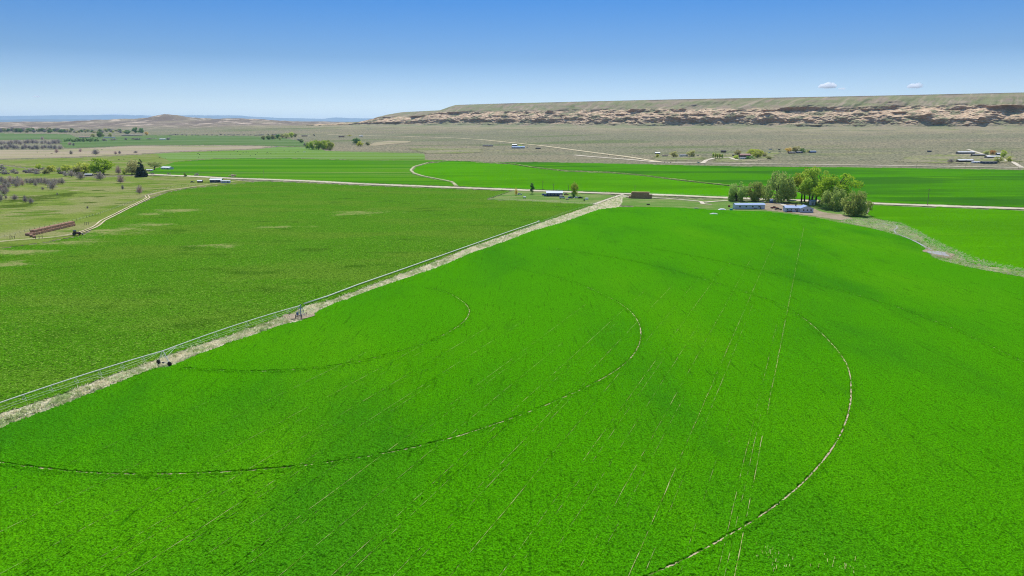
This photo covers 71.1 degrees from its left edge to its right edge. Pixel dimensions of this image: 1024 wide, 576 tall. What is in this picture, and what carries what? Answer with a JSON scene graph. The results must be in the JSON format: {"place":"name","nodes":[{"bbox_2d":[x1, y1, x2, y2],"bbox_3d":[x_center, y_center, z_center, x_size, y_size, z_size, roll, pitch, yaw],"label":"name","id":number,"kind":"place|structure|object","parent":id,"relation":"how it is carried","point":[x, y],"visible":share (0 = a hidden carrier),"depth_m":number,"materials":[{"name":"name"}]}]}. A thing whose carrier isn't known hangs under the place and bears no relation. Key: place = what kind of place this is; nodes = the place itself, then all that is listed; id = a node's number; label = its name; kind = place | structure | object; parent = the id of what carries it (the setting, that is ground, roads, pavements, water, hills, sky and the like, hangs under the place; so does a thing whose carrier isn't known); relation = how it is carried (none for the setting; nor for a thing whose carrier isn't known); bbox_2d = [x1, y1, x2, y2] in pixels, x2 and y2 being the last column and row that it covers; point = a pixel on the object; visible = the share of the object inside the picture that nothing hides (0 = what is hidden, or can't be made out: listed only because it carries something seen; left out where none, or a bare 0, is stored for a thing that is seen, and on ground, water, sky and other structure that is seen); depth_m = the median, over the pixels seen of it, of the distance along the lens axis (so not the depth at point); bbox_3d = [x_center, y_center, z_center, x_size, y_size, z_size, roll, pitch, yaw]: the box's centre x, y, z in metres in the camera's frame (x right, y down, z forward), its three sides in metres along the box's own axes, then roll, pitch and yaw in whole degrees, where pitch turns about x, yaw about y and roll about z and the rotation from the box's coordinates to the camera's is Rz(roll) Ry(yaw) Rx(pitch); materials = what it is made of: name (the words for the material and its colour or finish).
{"place":"outdoors","nodes":[
{"label":"outdoors","id":0,"kind":"place"},
{"bbox_2d":[0,180,240,241],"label":"farm track","id":1,"kind":"structure","parent":0,"point":[108,216],"depth_m":510.60,"materials":[{"name":"beige soil"}]},
{"bbox_2d":[0,133,304,147],"bbox_3d":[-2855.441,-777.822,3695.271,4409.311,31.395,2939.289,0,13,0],"label":"meadow","id":2,"kind":"structure","parent":0,"point":[206,140],"depth_m":3009.86,"materials":[{"name":"plant"}]},
{"bbox_2d":[96,131,104,136],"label":"leafy tree","id":3,"kind":"object","parent":2,"relation":"on","point":[100,134],"visible":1,"depth_m":3516.20,"materials":[{"name":"green plant"}]},
{"bbox_2d":[0,119,347,121],"bbox_3d":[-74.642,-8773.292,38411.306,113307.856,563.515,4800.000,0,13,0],"label":"hills","id":4,"kind":"structure","parent":0,"point":[37,120],"depth_m":38506.26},
{"bbox_2d":[0,115,373,121],"bbox_3d":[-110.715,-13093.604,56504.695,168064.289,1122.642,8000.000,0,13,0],"label":"hills","id":5,"kind":"structure","parent":0,"point":[104,117],"depth_m":56550.53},
{"bbox_2d":[157,147,424,160],"bbox_3d":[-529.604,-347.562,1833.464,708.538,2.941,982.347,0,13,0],"label":"grazing meadow","id":6,"kind":"structure","parent":0,"point":[289,152],"depth_m":1708.53,"materials":[{"name":"green plant"}]},
{"bbox_2d":[309,140,315,148],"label":"leafy tree","id":7,"kind":"object","parent":6,"relation":"on","point":[312,146],"visible":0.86,"depth_m":2092.10,"materials":[{"name":"green plant"}]},
{"bbox_2d":[314,139,320,149],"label":"leafy tree","id":8,"kind":"object","parent":6,"relation":"on","point":[317,146],"visible":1,"depth_m":2054.63,"materials":[{"name":"green plant"}]},
{"bbox_2d":[0,181,591,412],"bbox_3d":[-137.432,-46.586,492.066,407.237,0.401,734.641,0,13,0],"label":"hay field","id":9,"kind":"structure","parent":0,"point":[161,272],"depth_m":336.86,"materials":[{"name":"green plant"}]},
{"bbox_2d":[304,221,538,303],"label":"irrigation pipe","id":10,"kind":"object","parent":9,"relation":"on","point":[409,266],"visible":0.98,"depth_m":318.93,"materials":[{"name":"silver metal"}]},
{"bbox_2d":[148,158,453,185],"bbox_3d":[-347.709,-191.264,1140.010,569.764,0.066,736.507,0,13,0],"label":"green meadow","id":11,"kind":"structure","parent":0,"point":[382,171],"depth_m":1091.63,"materials":[{"name":"green plant"}]},
{"bbox_2d":[147,162,161,169],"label":"spreading tree","id":12,"kind":"object","parent":11,"relation":"on","point":[154,164],"visible":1,"depth_m":1082.46,"materials":[{"name":"green plant"}]},
{"bbox_2d":[160,166,173,168],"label":"farmhouse","id":13,"kind":"object","parent":11,"relation":"on","point":[165,167],"visible":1,"depth_m":1098.23,"materials":[{"name":"white"}]},
{"bbox_2d":[368,141,409,145],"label":"dry bank","id":14,"kind":"structure","parent":0,"point":[383,143],"depth_m":2501.02,"materials":[{"name":"beige soil"}]},
{"bbox_2d":[410,162,456,184],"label":"field edge path","id":15,"kind":"structure","parent":0,"point":[454,183],"depth_m":957.89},
{"bbox_2d":[327,134,660,161],"bbox_3d":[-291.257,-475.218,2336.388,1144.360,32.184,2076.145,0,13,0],"label":"dirt road","id":16,"kind":"structure","parent":0,"point":[547,146],"depth_m":1954.33,"materials":[{"name":"beige soil"}]},
{"bbox_2d":[0,207,1023,575],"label":"crop field","id":17,"kind":"structure","parent":0,"point":[922,475],"depth_m":154.13,"materials":[{"name":"green plant"}]},
{"bbox_2d":[0,228,855,575],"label":"drill gap","id":18,"kind":"object","parent":17,"relation":"on","point":[502,470],"visible":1,"depth_m":128.93,"materials":[{"name":"soil"}]},
{"bbox_2d":[0,226,1023,575],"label":"crop rows","id":19,"kind":"object","parent":17,"relation":"on","point":[664,568],"visible":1,"depth_m":134.90,"materials":[{"name":"green plant"}]},
{"bbox_2d":[0,259,1023,574],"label":"wheel track","id":20,"kind":"structure","parent":17,"relation":"on","point":[600,379],"depth_m":138.05,"materials":[{"name":"soil"}]},
{"bbox_2d":[0,114,1023,412],"bbox_3d":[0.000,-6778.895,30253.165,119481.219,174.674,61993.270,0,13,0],"label":"ground","id":21,"kind":"structure","parent":0,"point":[862,148],"depth_m":2226.78,"materials":[{"name":"beige soil"}]},
{"bbox_2d":[0,154,212,175],"bbox_3d":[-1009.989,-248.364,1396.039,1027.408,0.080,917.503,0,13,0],"label":"pasture","id":22,"kind":"structure","parent":21,"relation":"on","point":[57,163],"depth_m":1353.31,"materials":[{"name":"green plant"}]},
{"bbox_2d":[61,165,71,170],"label":"leafy tree","id":23,"kind":"object","parent":22,"relation":"on","point":[65,167],"visible":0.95,"depth_m":1042.92,"materials":[{"name":"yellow plant"}]},
{"bbox_2d":[70,166,80,174],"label":"leafy tree","id":24,"kind":"object","parent":22,"relation":"on","point":[76,169],"visible":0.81,"depth_m":963.22,"materials":[{"name":"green plant"}]},
{"bbox_2d":[71,162,91,173],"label":"leafy tree","id":25,"kind":"object","parent":22,"relation":"on","point":[84,168],"visible":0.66,"depth_m":985.29,"materials":[{"name":"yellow plant"}]},
{"bbox_2d":[88,158,115,173],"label":"leafy tree","id":26,"kind":"object","parent":22,"relation":"on","point":[96,167],"visible":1,"depth_m":970.82,"materials":[{"name":"green plant"}]},
{"bbox_2d":[115,166,121,173],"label":"bare shrub","id":27,"kind":"object","parent":22,"relation":"on","point":[118,170],"visible":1,"depth_m":975.29,"materials":[{"name":"grey plant"}]},
{"bbox_2d":[124,159,138,173],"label":"leafy tree","id":28,"kind":"object","parent":22,"relation":"on","point":[133,165],"visible":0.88,"depth_m":970.55,"materials":[{"name":"green plant"}]},
{"bbox_2d":[0,166,248,247],"bbox_3d":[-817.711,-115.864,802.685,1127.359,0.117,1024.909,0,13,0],"label":"pasture","id":29,"kind":"structure","parent":21,"relation":"on","point":[74,198],"depth_m":626.28,"materials":[{"name":"plant"}]},
{"bbox_2d":[0,188,7,194],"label":"bare shrub","id":30,"kind":"object","parent":29,"relation":"on","point":[3,191],"visible":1,"depth_m":672.17,"materials":[{"name":"grey plant"}]},
{"bbox_2d":[10,178,17,184],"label":"bare shrub","id":31,"kind":"object","parent":29,"relation":"on","point":[13,180],"visible":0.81,"depth_m":792.73,"materials":[{"name":"grey plant"}]},
{"bbox_2d":[46,165,55,171],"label":"leafy tree","id":32,"kind":"object","parent":29,"relation":"on","point":[49,168],"visible":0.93,"depth_m":1030.00,"materials":[{"name":"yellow plant"}]},
{"bbox_2d":[47,181,57,188],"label":"bare shrub","id":33,"kind":"object","parent":29,"relation":"on","point":[51,186],"visible":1,"depth_m":733.27,"materials":[{"name":"grey plant"}]},
{"bbox_2d":[66,170,75,176],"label":"bare shrub","id":34,"kind":"object","parent":29,"relation":"on","point":[71,173],"visible":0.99,"depth_m":924.03,"materials":[{"name":"grey plant"}]},
{"bbox_2d":[72,230,82,234],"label":"tractor","id":35,"kind":"object","parent":29,"relation":"on","point":[75,232],"visible":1,"depth_m":422.55,"materials":[{"name":"black paint"}]},
{"bbox_2d":[75,172,84,178],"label":"bare shrub","id":36,"kind":"object","parent":29,"relation":"on","point":[80,175],"visible":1,"depth_m":878.88,"materials":[{"name":"grey plant"}]},
{"bbox_2d":[94,172,105,179],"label":"bare shrub","id":37,"kind":"object","parent":29,"relation":"on","point":[99,175],"visible":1,"depth_m":869.61,"materials":[{"name":"grey plant"}]},
{"bbox_2d":[1,182,214,236],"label":"wire fence","id":38,"kind":"object","parent":29,"relation":"on","point":[116,206],"visible":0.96,"depth_m":583.70,"materials":[{"name":"brown wood"}]},
{"bbox_2d":[116,175,123,182],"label":"bare shrub","id":39,"kind":"object","parent":29,"relation":"on","point":[120,179],"visible":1,"depth_m":821.49,"materials":[{"name":"grey plant"}]},
{"bbox_2d":[136,184,144,192],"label":"bare shrub","id":40,"kind":"object","parent":29,"relation":"on","point":[139,190],"visible":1,"depth_m":688.00,"materials":[{"name":"grey plant"}]},
{"bbox_2d":[134,159,147,176],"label":"conifer tree","id":41,"kind":"object","parent":29,"relation":"on","point":[141,171],"visible":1,"depth_m":921.87,"materials":[{"name":"green plant"}]},
{"bbox_2d":[209,178,222,182],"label":"metal shed","id":42,"kind":"structure","parent":29,"relation":"on","point":[217,180],"depth_m":830.83,"materials":[{"name":"white metal"}]},
{"bbox_2d":[220,180,230,182],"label":"camper trailer","id":43,"kind":"object","parent":29,"relation":"on","point":[225,181],"visible":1,"depth_m":823.39,"materials":[{"name":"white metal"}]},
{"bbox_2d":[0,145,270,158],"bbox_3d":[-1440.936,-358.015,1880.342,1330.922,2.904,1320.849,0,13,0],"label":"tan pasture","id":44,"kind":"structure","parent":21,"relation":"on","point":[18,154],"depth_m":2011.53,"materials":[{"name":"beige plant"}]},
{"bbox_2d":[0,195,626,427],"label":"field margin","id":45,"kind":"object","parent":21,"relation":"on","point":[571,215],"visible":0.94,"depth_m":227.88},
{"bbox_2d":[0,304,304,409],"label":"pivot","id":46,"kind":"object","parent":45,"relation":"on","point":[170,363],"visible":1,"depth_m":190.51,"materials":[{"name":"silver metal"}]},
{"bbox_2d":[283,314,314,318],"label":"gravel pad","id":47,"kind":"object","parent":45,"relation":"on","point":[293,315],"visible":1,"depth_m":239.74,"materials":[{"name":"gravel"}]},
{"bbox_2d":[0,197,620,427],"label":"dry grass tufts","id":48,"kind":"object","parent":45,"relation":"on","point":[189,355],"visible":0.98,"depth_m":216.11,"materials":[{"name":"beige plant"}]},
{"bbox_2d":[505,196,614,236],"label":"wire fence","id":49,"kind":"object","parent":45,"relation":"on","point":[551,217],"visible":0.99,"depth_m":484.67,"materials":[{"name":"brown wood"}]},
{"bbox_2d":[318,140,327,148],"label":"leafy tree","id":50,"kind":"object","parent":21,"relation":"on","point":[322,144],"visible":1,"depth_m":2050.65,"materials":[{"name":"green plant"}]},
{"bbox_2d":[352,138,360,143],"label":"leafy tree","id":51,"kind":"object","parent":21,"relation":"on","point":[355,140],"visible":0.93,"depth_m":2420.00,"materials":[{"name":"green plant"}]},
{"bbox_2d":[411,147,483,153],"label":"dry flat","id":52,"kind":"structure","parent":21,"relation":"on","point":[435,150],"depth_m":1944.81,"materials":[{"name":"beige soil"}]},
{"bbox_2d":[791,146,800,151],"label":"leafy tree","id":53,"kind":"object","parent":21,"relation":"on","point":[795,149],"visible":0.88,"depth_m":1641.54,"materials":[{"name":"green plant"}]},
{"bbox_2d":[0,0,1023,118],"label":"sky","id":54,"kind":"structure","parent":0,"point":[313,59],"materials":[{"name":"blue"}]},
{"bbox_2d":[489,190,615,204],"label":"farm yard","id":55,"kind":"structure","parent":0,"point":[535,196],"depth_m":653.36,"materials":[{"name":"green plant"}]},
{"bbox_2d":[530,182,534,192],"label":"slender tree","id":56,"kind":"object","parent":55,"relation":"on","point":[532,187],"visible":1,"depth_m":687.16,"materials":[{"name":"green plant"}]},
{"bbox_2d":[570,181,577,195],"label":"leafy tree","id":57,"kind":"object","parent":55,"relation":"on","point":[574,189],"visible":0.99,"depth_m":656.34,"materials":[{"name":"green plant"}]},
{"bbox_2d":[544,191,562,195],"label":"blue house","id":58,"kind":"structure","parent":0,"point":[554,193],"depth_m":663.45,"materials":[{"name":"metal"}]},
{"bbox_2d":[148,174,1023,208],"bbox_3d":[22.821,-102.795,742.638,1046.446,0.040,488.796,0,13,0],"label":"gravel road","id":59,"kind":"structure","parent":0,"point":[588,192],"depth_m":700.02,"materials":[{"name":"beige gravel"}]},
{"bbox_2d":[434,161,747,186],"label":"ditch bank","id":60,"kind":"structure","parent":0,"point":[614,172],"depth_m":987.21,"materials":[{"name":"brown soil"}]},
{"bbox_2d":[594,194,623,203],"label":"field lane","id":61,"kind":"structure","parent":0,"point":[608,198],"depth_m":641.12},
{"bbox_2d":[413,161,814,198],"bbox_3d":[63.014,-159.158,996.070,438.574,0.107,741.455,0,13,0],"label":"crop field","id":62,"kind":"structure","parent":0,"point":[481,174],"depth_m":862.79,"materials":[{"name":"green plant"}]},
{"bbox_2d":[306,92,1023,128],"bbox_3d":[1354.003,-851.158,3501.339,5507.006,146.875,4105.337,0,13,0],"label":"mesa","id":63,"kind":"structure","parent":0,"point":[974,111],"depth_m":3211.25,"materials":[{"name":"beige stone"}]},
{"bbox_2d":[625,196,704,203],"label":"driveway","id":64,"kind":"structure","parent":0,"point":[701,202],"depth_m":632.56,"materials":[{"name":"beige gravel"}]},
{"bbox_2d":[651,154,705,159],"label":"ranch ground","id":65,"kind":"structure","parent":0,"point":[678,157],"depth_m":1480.40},
{"bbox_2d":[670,151,677,156],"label":"leafy tree","id":66,"kind":"object","parent":65,"relation":"on","point":[673,154],"visible":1,"depth_m":1534.93,"materials":[{"name":"green plant"}]},
{"bbox_2d":[686,150,694,155],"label":"leafy tree","id":67,"kind":"object","parent":65,"relation":"on","point":[689,153],"visible":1,"depth_m":1545.73,"materials":[{"name":"green plant"}]},
{"bbox_2d":[701,157,737,162],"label":"ranch drive","id":68,"kind":"structure","parent":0,"point":[706,160],"depth_m":1429.61,"materials":[{"name":"beige gravel"}]},
{"bbox_2d":[441,161,1023,206],"bbox_3d":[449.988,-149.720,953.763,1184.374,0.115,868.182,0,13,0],"label":"dark crop field","id":69,"kind":"structure","parent":0,"point":[987,187],"depth_m":896.78,"materials":[{"name":"green plant"}]},
{"bbox_2d":[712,152,778,161],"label":"ranch ground","id":70,"kind":"structure","parent":0,"point":[772,155],"depth_m":1454.35,"materials":[{"name":"beige soil"}]},
{"bbox_2d":[738,154,750,156],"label":"red barn","id":71,"kind":"structure","parent":70,"relation":"on","point":[742,155],"depth_m":1511.61,"materials":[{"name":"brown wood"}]},
{"bbox_2d":[751,149,763,157],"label":"leafy tree","id":72,"kind":"object","parent":70,"relation":"on","point":[759,153],"visible":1,"depth_m":1470.97,"materials":[{"name":"green plant"}]},
{"bbox_2d":[707,200,785,205],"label":"house drive","id":73,"kind":"structure","parent":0,"point":[746,200],"depth_m":615.16,"materials":[{"name":"beige gravel"}]},
{"bbox_2d":[576,155,1023,167],"bbox_3d":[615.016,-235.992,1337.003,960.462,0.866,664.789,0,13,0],"label":"road","id":74,"kind":"structure","parent":0,"point":[804,164],"depth_m":1269.84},
{"bbox_2d":[762,202,852,219],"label":"bare yard","id":75,"kind":"structure","parent":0,"point":[816,213],"depth_m":536.91,"materials":[{"name":"soil"}]},
{"bbox_2d":[783,204,813,212],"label":"white house","id":76,"kind":"structure","parent":75,"relation":"on","point":[795,208],"depth_m":539.54,"materials":[{"name":"white metal"}]},
{"bbox_2d":[621,197,1014,275],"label":"house yard","id":77,"kind":"structure","parent":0,"point":[716,205],"depth_m":586.16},
{"bbox_2d":[727,181,748,200],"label":"willow tree","id":78,"kind":"object","parent":77,"relation":"on","point":[735,193],"visible":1,"depth_m":617.33,"materials":[{"name":"green plant"}]},
{"bbox_2d":[733,203,765,208],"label":"trailer house","id":79,"kind":"structure","parent":77,"relation":"on","point":[748,205],"depth_m":558.77,"materials":[{"name":"white metal"}]},
{"bbox_2d":[746,181,764,201],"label":"willow tree","id":80,"kind":"object","parent":77,"relation":"on","point":[755,194],"visible":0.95,"depth_m":616.13,"materials":[{"name":"green plant"}]},
{"bbox_2d":[762,170,797,202],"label":"willow tree","id":81,"kind":"object","parent":77,"relation":"on","point":[785,186],"visible":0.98,"depth_m":604.37,"materials":[{"name":"green plant"}]},
{"bbox_2d":[793,166,817,201],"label":"cottonwood tree","id":82,"kind":"object","parent":77,"relation":"on","point":[798,179],"visible":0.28,"depth_m":609.61,"materials":[{"name":"green plant"}]},
{"bbox_2d":[809,200,815,204],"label":"shed","id":83,"kind":"structure","parent":77,"relation":"on","point":[811,202],"depth_m":588.67,"materials":[{"name":"grey metal"}]},
{"bbox_2d":[798,168,835,203],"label":"cottonwood tree","id":84,"kind":"object","parent":77,"relation":"on","point":[808,185],"visible":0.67,"depth_m":591.31,"materials":[{"name":"green plant"}]},
{"bbox_2d":[820,186,846,210],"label":"willow tree","id":85,"kind":"object","parent":77,"relation":"on","point":[830,199],"visible":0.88,"depth_m":550.21,"materials":[{"name":"green plant"}]},
{"bbox_2d":[811,173,863,197],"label":"cottonwood tree","id":86,"kind":"object","parent":77,"relation":"on","point":[822,187],"visible":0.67,"depth_m":564.64,"materials":[{"name":"green plant"}]},
{"bbox_2d":[840,190,873,215],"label":"willow tree","id":87,"kind":"object","parent":77,"relation":"on","point":[855,205],"visible":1,"depth_m":513.54,"materials":[{"name":"green plant"}]},
{"bbox_2d":[839,218,1023,276],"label":"marsh grass tufts","id":88,"kind":"object","parent":77,"relation":"on","point":[931,254],"visible":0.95,"depth_m":389.27,"materials":[{"name":"plant"}]},
{"bbox_2d":[884,223,931,249],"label":"creek","id":89,"kind":"structure","parent":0,"point":[908,238],"depth_m":411.28,"materials":[{"name":"grey liquid"}]},
{"bbox_2d":[843,219,1023,275],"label":"marsh grass","id":90,"kind":"structure","parent":0,"point":[948,259],"depth_m":396.17,"materials":[{"name":"plant"}]},
{"bbox_2d":[928,251,948,255],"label":"pond","id":91,"kind":"structure","parent":0,"point":[939,252],"depth_m":362.80,"materials":[{"name":"grey liquid"}]},
{"bbox_2d":[923,249,954,257],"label":"mud bank","id":92,"kind":"structure","parent":0,"point":[926,250],"depth_m":357.41,"materials":[{"name":"soil"}]},
{"bbox_2d":[868,205,1023,270],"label":"crop field","id":93,"kind":"structure","parent":0,"point":[993,236],"depth_m":450.67,"materials":[{"name":"green plant"}]},
{"bbox_2d":[894,152,1022,163],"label":"ranch ground","id":94,"kind":"structure","parent":0,"point":[936,158],"depth_m":1387.84,"materials":[{"name":"beige soil"}]},
{"bbox_2d":[956,159,973,161],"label":"pole barn","id":95,"kind":"structure","parent":94,"relation":"on","point":[962,160],"depth_m":1296.05,"materials":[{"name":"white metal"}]},
{"bbox_2d":[956,151,974,153],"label":"pole barn","id":96,"kind":"structure","parent":94,"relation":"on","point":[965,152],"depth_m":1511.16,"materials":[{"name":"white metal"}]},
{"bbox_2d":[970,154,985,155],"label":"long shed","id":97,"kind":"structure","parent":94,"relation":"on","point":[977,154],"depth_m":1446.67,"materials":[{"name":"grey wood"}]},
{"bbox_2d":[980,161,997,163],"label":"long shed","id":98,"kind":"structure","parent":94,"relation":"on","point":[989,162],"depth_m":1248.49,"materials":[{"name":"grey metal"}]},
{"bbox_2d":[993,156,1003,162],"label":"leafy tree","id":99,"kind":"object","parent":94,"relation":"on","point":[999,160],"visible":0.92,"depth_m":1268.33,"materials":[{"name":"green plant"}]},
{"bbox_2d":[1000,150,1007,156],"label":"leafy tree","id":100,"kind":"object","parent":94,"relation":"on","point":[1003,154],"visible":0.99,"depth_m":1393.67,"materials":[{"name":"green plant"}]},
{"bbox_2d":[967,149,1022,166],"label":"side road","id":101,"kind":"structure","parent":0,"point":[1016,164],"depth_m":1339.15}
]}

